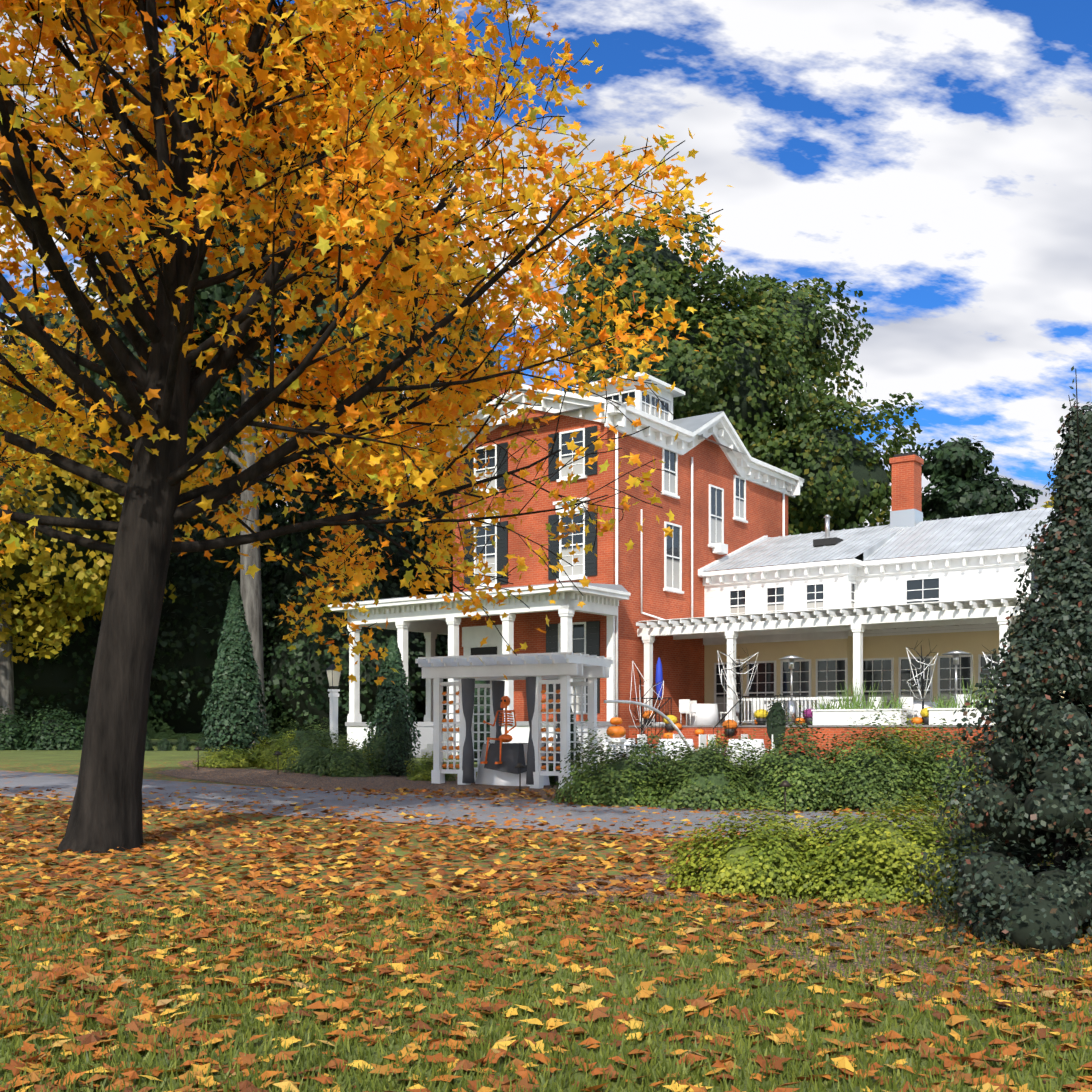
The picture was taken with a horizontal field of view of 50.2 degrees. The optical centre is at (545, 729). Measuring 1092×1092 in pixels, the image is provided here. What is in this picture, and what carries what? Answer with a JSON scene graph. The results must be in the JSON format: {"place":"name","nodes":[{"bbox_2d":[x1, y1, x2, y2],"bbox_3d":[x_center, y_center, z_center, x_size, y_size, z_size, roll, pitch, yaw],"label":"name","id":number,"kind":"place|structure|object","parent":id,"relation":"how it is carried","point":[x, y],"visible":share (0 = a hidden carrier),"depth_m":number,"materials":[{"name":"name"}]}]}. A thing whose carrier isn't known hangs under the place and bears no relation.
{"place":"outdoors","nodes":[
{"label":"outdoors","id":0,"kind":"place"},
{"bbox_2d":[193,735,209,750],"bbox_3d":[-11.205,0.627,37.976,0.570,1.026,0.609,0,0,-2],"label":"shrub","id":1,"kind":"object","parent":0,"point":[202,745],"depth_m":37.85,"materials":[{"name":"green plant"}]},
{"bbox_2d":[327,734,378,764],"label":"bed shrub leaves","id":2,"kind":"object","parent":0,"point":[353,749],"visible":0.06,"depth_m":24.66,"materials":[{"name":"green plant"}]},
{"bbox_2d":[0,770,955,842],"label":"driveway","id":3,"kind":"structure","parent":0,"point":[44,782],"depth_m":16.46,"materials":[{"name":"grey asphalt"}]},
{"bbox_2d":[458,681,489,761],"bbox_3d":[-1.810,-0.275,32.317,1.286,2.752,1.285,0,0,-2],"label":"lattice panel","id":4,"kind":"object","parent":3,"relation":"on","point":[482,707],"depth_m":31.98,"materials":[{"name":"white wood"}]},
{"bbox_2d":[194,746,792,814],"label":"path lights","id":5,"kind":"object","parent":3,"relation":"on","point":[785,783],"visible":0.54,"depth_m":19.40,"materials":[{"name":"brown metal"}]},
{"bbox_2d":[0,739,1091,1091],"bbox_3d":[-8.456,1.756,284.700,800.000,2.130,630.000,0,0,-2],"label":"lawn","id":6,"kind":"structure","parent":0,"point":[156,761],"depth_m":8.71,"materials":[{"name":"green plant"}]},
{"bbox_2d":[0,704,38,749],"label":"hedge leaves","id":7,"kind":"object","parent":6,"relation":"on","point":[3,735],"depth_m":38.75,"materials":[{"name":"green plant"}]},
{"bbox_2d":[22,704,85,749],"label":"hedge leaves","id":8,"kind":"object","parent":6,"relation":"on","point":[63,739],"depth_m":38.77,"materials":[{"name":"green plant"}]},
{"bbox_2d":[0,286,189,730],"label":"tree","id":9,"kind":"object","parent":6,"relation":"on","point":[47,683],"depth_m":48.42,"materials":[{"name":"plant"}]},
{"bbox_2d":[0,348,219,718],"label":"tree","id":10,"kind":"object","parent":6,"relation":"on","point":[40,620],"depth_m":42.65,"materials":[{"name":"yellow plant"}]},
{"bbox_2d":[145,734,154,750],"bbox_3d":[-12.931,0.588,37.637,0.564,1.002,0.597,0,0,-2],"label":"shrub","id":11,"kind":"object","parent":6,"relation":"on","point":[147,741],"depth_m":37.54,"materials":[{"name":"green plant"}]},
{"bbox_2d":[155,735,172,750],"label":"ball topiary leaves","id":12,"kind":"object","parent":6,"relation":"on","point":[164,737],"depth_m":37.61,"materials":[{"name":"green plant"}]},
{"bbox_2d":[174,733,191,750],"bbox_3d":[-11.787,0.625,37.862,0.578,1.030,0.608,0,0,-2],"label":"shrub","id":13,"kind":"object","parent":6,"relation":"on","point":[182,740],"depth_m":37.76,"materials":[{"name":"green plant"}]},
{"bbox_2d":[76,297,303,743],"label":"tree","id":14,"kind":"object","parent":6,"relation":"on","point":[197,657],"depth_m":50.97,"materials":[{"name":"green plant"}]},
{"bbox_2d":[178,760,235,768],"bbox_3d":[-5.517,0.857,26.064,6.798,0.250,4.567,0,0,39],"label":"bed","id":15,"kind":"object","parent":6,"relation":"on","point":[185,764],"visible":0.12,"depth_m":26.14,"materials":[{"name":"brown soil"}]},
{"bbox_2d":[326,662,341,746],"bbox_3d":[-4.860,-0.360,26.687,0.290,2.480,0.290,0,0,-42],"label":"lamp post","id":16,"kind":"object","parent":15,"relation":"on","point":[333,695],"depth_m":26.63,"materials":[{"name":"white metal"}]},
{"bbox_2d":[327,670,340,685],"bbox_3d":[-4.860,-1.170,26.687,0.250,0.380,0.250,0,0,-42],"label":"lamp post glass","id":17,"kind":"object","parent":16,"relation":"attached to","point":[336,676],"visible":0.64,"depth_m":26.62,"materials":[{"name":"white glass"}]},
{"bbox_2d":[188,744,253,767],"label":"bed shrub leaves","id":18,"kind":"object","parent":6,"relation":"on","point":[244,763],"depth_m":25.29,"materials":[{"name":"green plant"}]},
{"bbox_2d":[201,580,271,752],"bbox_3d":[-7.456,-1.379,28.068,1.644,4.460,1.761,0,0,-2],"label":"conical evergreen","id":19,"kind":"object","parent":6,"relation":"on","point":[235,627],"depth_m":27.75,"materials":[{"name":"green plant"}]},
{"bbox_2d":[0,21,494,748],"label":"tree","id":20,"kind":"object","parent":6,"relation":"on","point":[217,292],"depth_m":39.48,"materials":[{"name":"plant"}]},
{"bbox_2d":[241,740,276,766],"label":"bed shrub leaves","id":21,"kind":"object","parent":6,"relation":"on","point":[261,750],"depth_m":25.93,"materials":[{"name":"green plant"}]},
{"bbox_2d":[248,731,295,753],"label":"bed shrub leaves","id":22,"kind":"object","parent":6,"relation":"on","point":[282,739],"depth_m":27.22,"materials":[{"name":"green plant"}]},
{"bbox_2d":[254,741,303,769],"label":"bed shrub leaves","id":23,"kind":"object","parent":6,"relation":"on","point":[263,761],"depth_m":25.17,"materials":[{"name":"green plant"}]},
{"bbox_2d":[146,504,422,738],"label":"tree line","id":24,"kind":"object","parent":6,"relation":"on","point":[161,733],"depth_m":82.81,"materials":[{"name":"green plant"}]},
{"bbox_2d":[270,712,344,751],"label":"bed shrub leaves","id":25,"kind":"object","parent":6,"relation":"on","point":[313,729],"depth_m":26.42,"materials":[{"name":"green plant"}]},
{"bbox_2d":[274,727,353,773],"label":"bed shrub leaves","id":26,"kind":"object","parent":6,"relation":"on","point":[298,758],"depth_m":23.82,"materials":[{"name":"green plant"}]},
{"bbox_2d":[177,390,452,744],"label":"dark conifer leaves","id":27,"kind":"object","parent":6,"relation":"on","point":[282,541],"depth_m":48.73,"materials":[{"name":"green plant"}]},
{"bbox_2d":[307,737,383,776],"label":"bed shrub leaves","id":28,"kind":"object","parent":6,"relation":"on","point":[332,768],"depth_m":22.92,"materials":[{"name":"green plant"}]},
{"bbox_2d":[0,0,734,853],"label":"maple","id":29,"kind":"object","parent":6,"relation":"on","point":[390,166],"depth_m":12.55,"materials":[{"name":"orange plant"}]},
{"bbox_2d":[356,714,419,769],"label":"bed shrub leaves","id":30,"kind":"object","parent":6,"relation":"on","point":[371,741],"depth_m":25.38,"materials":[{"name":"green plant"}]},
{"bbox_2d":[362,636,420,758],"bbox_3d":[-4.005,-0.724,30.274,1.553,3.445,1.681,0,0,-2],"label":"cone shrub","id":31,"kind":"object","parent":6,"relation":"on","point":[393,653],"depth_m":29.96,"materials":[{"name":"green plant"}]},
{"bbox_2d":[364,733,418,775],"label":"bed shrub leaves","id":32,"kind":"object","parent":6,"relation":"on","point":[380,752],"depth_m":24.33,"materials":[{"name":"green plant"}]},
{"bbox_2d":[404,751,458,780],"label":"bed shrub leaves","id":33,"kind":"object","parent":6,"relation":"on","point":[411,776],"depth_m":22.12,"materials":[{"name":"green plant"}]},
{"bbox_2d":[405,321,500,721],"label":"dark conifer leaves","id":34,"kind":"object","parent":6,"relation":"on","point":[437,513],"depth_m":55.23,"materials":[{"name":"green plant"}]},
{"bbox_2d":[345,721,618,757],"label":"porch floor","id":35,"kind":"structure","parent":6,"relation":"on","point":[425,739],"depth_m":38.06,"materials":[{"name":"white wood"}]},
{"bbox_2d":[328,582,630,761],"bbox_3d":[-1.531,-1.544,40.859,10.610,5.770,6.580,0,0,36],"label":"white porch","id":36,"kind":"object","parent":35,"relation":"on","point":[429,619],"visible":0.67,"depth_m":38.12,"materials":[{"name":"white wood"}]},
{"bbox_2d":[344,582,627,602],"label":"porch roof","id":37,"kind":"structure","parent":36,"relation":"attached to","point":[615,587],"depth_m":37.18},
{"bbox_2d":[0,786,1091,1091],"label":"fallen leaves","id":38,"kind":"object","parent":6,"relation":"on","point":[246,1060],"visible":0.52,"depth_m":7.63,"materials":[{"name":"orange plant"}]},
{"bbox_2d":[415,652,692,788],"bbox_3d":[0.240,-0.137,21.939,3.946,2.360,3.941,0,0,27],"label":"arbor","id":39,"kind":"object","parent":6,"relation":"on","point":[562,669],"depth_m":20.97,"materials":[{"name":"white wood"}]},
{"bbox_2d":[442,690,559,769],"bbox_3d":[-0.811,0.007,20.759,2.439,1.394,0.118,0,0,27],"label":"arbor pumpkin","id":40,"kind":"object","parent":39,"relation":"attached to","point":[543,767],"visible":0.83,"depth_m":20.33,"materials":[{"name":"white wood"}]},
{"bbox_2d":[461,677,559,784],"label":"curtains","id":41,"kind":"object","parent":39,"relation":"hanging from","point":[468,688],"visible":0.48,"depth_m":20.96,"materials":[{"name":"fabric"}]},
{"bbox_2d":[154,768,959,813],"bbox_3d":[0.475,1.012,19.879,19.076,0.362,4.889,0,0,28],"label":"bed","id":42,"kind":"object","parent":6,"relation":"on","point":[309,781],"visible":0.29,"depth_m":21.38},
{"bbox_2d":[380,701,414,776],"bbox_3d":[-3.027,0.248,23.754,0.712,1.672,0.762,0,0,-2],"label":"conical evergreen","id":43,"kind":"object","parent":42,"relation":"on","point":[397,719],"depth_m":23.60,"materials":[{"name":"green plant"}]},
{"bbox_2d":[475,744,549,785],"bbox_3d":[-0.604,0.638,21.299,1.335,0.750,0.862,0,0,27],"label":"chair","id":44,"kind":"object","parent":42,"relation":"on","point":[489,776],"visible":0.25,"depth_m":21.00,"materials":[{"name":"white wood"}]},
{"bbox_2d":[484,743,552,773],"bbox_3d":[-0.464,0.522,21.081,0.812,0.542,1.075,0,0,39],"label":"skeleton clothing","id":45,"kind":"object","parent":44,"relation":"on","point":[512,756],"visible":0.73,"depth_m":20.80,"materials":[{"name":"grey fabric"}]},
{"bbox_2d":[480,696,515,763],"bbox_3d":[-0.881,-0.002,21.081,0.580,1.230,0.736,0,0,27],"label":"skeleton","id":46,"kind":"object","parent":45,"relation":"on","point":[506,737],"visible":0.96,"depth_m":21.19,"materials":[{"name":"orange plastic"}]},
{"bbox_2d":[549,756,576,784],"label":"bed shrub leaves","id":47,"kind":"object","parent":6,"relation":"on","point":[551,777],"depth_m":21.53,"materials":[{"name":"green plant"}]},
{"bbox_2d":[550,706,580,768],"bbox_3d":[0.459,0.212,25.846,0.844,1.818,0.825,0,0,-2],"label":"lattice panel","id":48,"kind":"object","parent":6,"relation":"on","point":[571,726],"depth_m":25.73,"materials":[{"name":"white wood"}]},
{"bbox_2d":[546,719,675,807],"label":"shrub leaves","id":49,"kind":"object","parent":6,"relation":"on","point":[573,790],"depth_m":16.96,"materials":[{"name":"green plant"}]},
{"bbox_2d":[606,739,626,758],"bbox_3d":[1.499,0.611,24.883,0.340,0.820,0.340,0,0,27],"label":"pedestal","id":50,"kind":"object","parent":6,"relation":"on","point":[619,741],"visible":0.36,"depth_m":24.77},
{"bbox_2d":[606,717,625,737],"bbox_3d":[1.499,-0.040,24.883,0.407,0.438,0.428,0,0,27],"label":"pumpkin","id":51,"kind":"object","parent":50,"relation":"on","point":[618,731],"visible":0.98,"depth_m":24.77,"materials":[{"name":"orange food"}]},
{"bbox_2d":[641,746,673,769],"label":"bed shrub leaves","id":52,"kind":"object","parent":6,"relation":"on","point":[662,755],"depth_m":23.77,"materials":[{"name":"green plant"}]},
{"bbox_2d":[629,726,766,810],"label":"shrub leaves","id":53,"kind":"object","parent":6,"relation":"on","point":[683,794],"depth_m":16.66,"materials":[{"name":"green plant"}]},
{"bbox_2d":[672,735,731,762],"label":"bed shrub leaves","id":54,"kind":"object","parent":6,"relation":"on","point":[730,761],"visible":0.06,"depth_m":22.58,"materials":[{"name":"green plant"}]},
{"bbox_2d":[540,872,950,903],"bbox_3d":[2.527,1.360,10.268,5.194,0.071,1.972,0,0,-2],"label":"mulch bed","id":55,"kind":"object","parent":6,"relation":"on","point":[614,888],"visible":0.13,"depth_m":9.87,"materials":[{"name":"brown soil"}]},
{"bbox_2d":[652,794,842,898],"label":"shrub leaves","id":56,"kind":"object","parent":55,"relation":"on","point":[729,875],"visible":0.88,"depth_m":9.82,"materials":[{"name":"plant"}]},
{"bbox_2d":[705,705,845,810],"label":"shrub leaves","id":57,"kind":"object","parent":6,"relation":"on","point":[776,755],"depth_m":16.40,"materials":[{"name":"green plant"}]},
{"bbox_2d":[644,717,928,735],"bbox_3d":[7.343,0.316,34.570,14.640,1.410,2.523,0,0,36],"label":"patio pot","id":58,"kind":"object","parent":6,"relation":"on","point":[671,728],"visible":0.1,"depth_m":36.00,"materials":[{"name":"grey"}]},
{"bbox_2d":[642,710,737,728],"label":"potted flowers","id":59,"kind":"object","parent":58,"relation":"in","point":[734,724],"visible":0.31,"depth_m":35.92,"materials":[{"name":"plant"}]},
{"bbox_2d":[719,709,814,751],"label":"flowers","id":60,"kind":"object","parent":58,"relation":"in","point":[808,713],"visible":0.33,"depth_m":35.26,"materials":[{"name":"plant"}]},
{"bbox_2d":[663,707,930,723],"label":"potted flowers","id":61,"kind":"object","parent":58,"relation":"in","point":[924,712],"visible":0.42,"depth_m":36.16,"materials":[{"name":"yellow plant"}]},
{"bbox_2d":[600,699,992,764],"bbox_3d":[8.588,0.076,35.225,12.570,1.890,7.770,0,0,36],"label":"patio cloth","id":62,"kind":"object","parent":6,"relation":"on","point":[706,714],"visible":0.25,"depth_m":36.36,"materials":[{"name":"white fabric"}]},
{"bbox_2d":[629,452,1058,763],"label":"wing","id":63,"kind":"structure","parent":6,"relation":"on","point":[730,631],"depth_m":38.77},
{"bbox_2d":[663,717,922,745],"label":"pumpkins","id":64,"kind":"object","parent":63,"relation":"on","point":[919,720],"visible":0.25,"depth_m":36.70,"materials":[{"name":"orange food"}]},
{"bbox_2d":[629,725,992,726],"bbox_3d":[10.353,-0.099,36.552,14.998,0.060,5.240,0,0,36],"label":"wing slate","id":65,"kind":"object","parent":63,"relation":"attached to","point":[808,726],"visible":0.44,"depth_m":34.89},
{"bbox_2d":[704,563,1029,636],"bbox_3d":[13.771,-4.259,41.201,14.998,2.100,6.300,0,0,36],"label":"wing siding","id":66,"kind":"object","parent":63,"relation":"attached to","point":[984,582],"visible":0.17,"depth_m":39.78,"materials":[{"name":"white wood"}]},
{"bbox_2d":[704,630,1064,724],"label":"cream wing","id":67,"kind":"object","parent":63,"relation":"attached to","point":[895,646],"visible":0.17,"depth_m":40.07,"materials":[{"name":"beige paint"}]},
{"bbox_2d":[812,676,1005,709],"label":"patio grass","id":68,"kind":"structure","parent":63,"relation":"on","point":[855,705],"depth_m":34.06,"materials":[{"name":"green plant"}]},
{"bbox_2d":[803,700,942,811],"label":"shrub leaves","id":69,"kind":"object","parent":6,"relation":"on","point":[846,761],"depth_m":16.37,"materials":[{"name":"green plant"}]},
{"bbox_2d":[769,784,986,904],"bbox_3d":[2.928,0.931,9.918,2.122,0.938,1.809,0,0,-44],"label":"shrub","id":70,"kind":"object","parent":6,"relation":"on","point":[818,878],"visible":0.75,"depth_m":9.42,"materials":[{"name":"green plant"}]},
{"bbox_2d":[820,819,961,902],"bbox_3d":[2.972,1.379,9.914,1.432,1.229,1.158,0,0,-2],"label":"shrub","id":71,"kind":"object","parent":6,"relation":"on","point":[892,829],"visible":0.06,"depth_m":9.56,"materials":[{"name":"green plant"}]},
{"bbox_2d":[846,703,943,764],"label":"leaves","id":72,"kind":"object","parent":6,"relation":"on","point":[914,735],"depth_m":17.81,"materials":[{"name":"green plant"}]},
{"bbox_2d":[708,895,1091,1013],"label":"planting bed","id":73,"kind":"object","parent":6,"relation":"on","point":[838,943],"visible":0.13,"depth_m":7.58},
{"bbox_2d":[695,830,812,894],"bbox_3d":[1.867,1.365,10.190,1.157,0.951,0.971,0,0,-2],"label":"shrub","id":74,"kind":"object","parent":73,"relation":"on","point":[740,849],"visible":0.12,"depth_m":9.89,"materials":[{"name":"green plant"}]},
{"bbox_2d":[898,801,1053,865],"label":"shrub leaves","id":75,"kind":"object","parent":73,"relation":"on","point":[956,810],"visible":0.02,"depth_m":10.47,"materials":[{"name":"green plant"}]},
{"bbox_2d":[898,717,992,811],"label":"shrub leaves","id":76,"kind":"object","parent":6,"relation":"on","point":[933,754],"depth_m":16.39,"materials":[{"name":"green plant"}]},
{"bbox_2d":[948,723,997,809],"bbox_3d":[6.585,0.827,15.924,2.157,2.412,1.834,0,0,-2],"label":"yellow shrub","id":77,"kind":"object","parent":6,"relation":"on","point":[963,786],"depth_m":15.80,"materials":[{"name":"plant"}]},
{"bbox_2d":[910,437,1042,520],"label":"tree","id":78,"kind":"object","parent":6,"relation":"on","point":[977,489],"depth_m":61.17,"materials":[{"name":"green plant"}]},
{"bbox_2d":[896,366,1091,966],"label":"holly","id":79,"kind":"object","parent":6,"relation":"on","point":[1024,653],"depth_m":7.99,"materials":[{"name":"green plant"}]},
{"bbox_2d":[1031,496,1053,509],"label":"tree","id":80,"kind":"object","parent":6,"relation":"on","point":[1047,505],"depth_m":66.59,"materials":[{"name":"yellow plant"}]},
{"bbox_2d":[0,0,1091,526],"label":"sky","id":81,"kind":"structure","parent":0,"point":[932,159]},
{"bbox_2d":[446,372,803,737],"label":"house","id":82,"kind":"structure","parent":0,"point":[682,661],"depth_m":40.45,"materials":[{"name":"red brick"}]},
{"bbox_2d":[458,372,745,454],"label":"house roof","id":83,"kind":"structure","parent":82,"relation":"attached to","point":[693,423],"depth_m":42.85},
{"bbox_2d":[628,737,651,760],"bbox_3d":[2.087,0.815,26.203,0.930,1.522,0.922,0,0,-2],"label":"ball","id":84,"kind":"object","parent":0,"point":[636,741],"depth_m":26.15,"materials":[{"name":"white"}]},
{"bbox_2d":[548,199,929,534],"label":"tree","id":85,"kind":"object","parent":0,"point":[805,417],"depth_m":62.72,"materials":[{"name":"green plant"}]},
{"bbox_2d":[764,694,789,748],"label":"evergreen shrub","id":86,"kind":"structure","parent":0,"point":[777,730],"depth_m":32.85,"materials":[{"name":"green plant"}]},
{"bbox_2d":[583,640,1005,762],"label":"patio","id":87,"kind":"structure","parent":0,"point":[684,705],"depth_m":35.92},
{"bbox_2d":[655,658,662,699],"bbox_3d":[3.754,-1.679,38.636,0.240,1.400,0.240,0,0,14],"label":"patio umbrella","id":88,"kind":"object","parent":87,"relation":"attached to","point":[659,675],"depth_m":38.55,"materials":[{"name":"blue fabric"}]},
{"bbox_2d":[629,648,1008,732],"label":"spider web decorations","id":89,"kind":"object","parent":87,"relation":"attached to","point":[755,671],"visible":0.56,"depth_m":36.87,"materials":[{"name":"white fabric"}]},
{"bbox_2d":[703,508,1056,571],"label":"roof","id":90,"kind":"structure","parent":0,"point":[1000,530],"depth_m":41.10,"materials":[{"name":"grey metal"}]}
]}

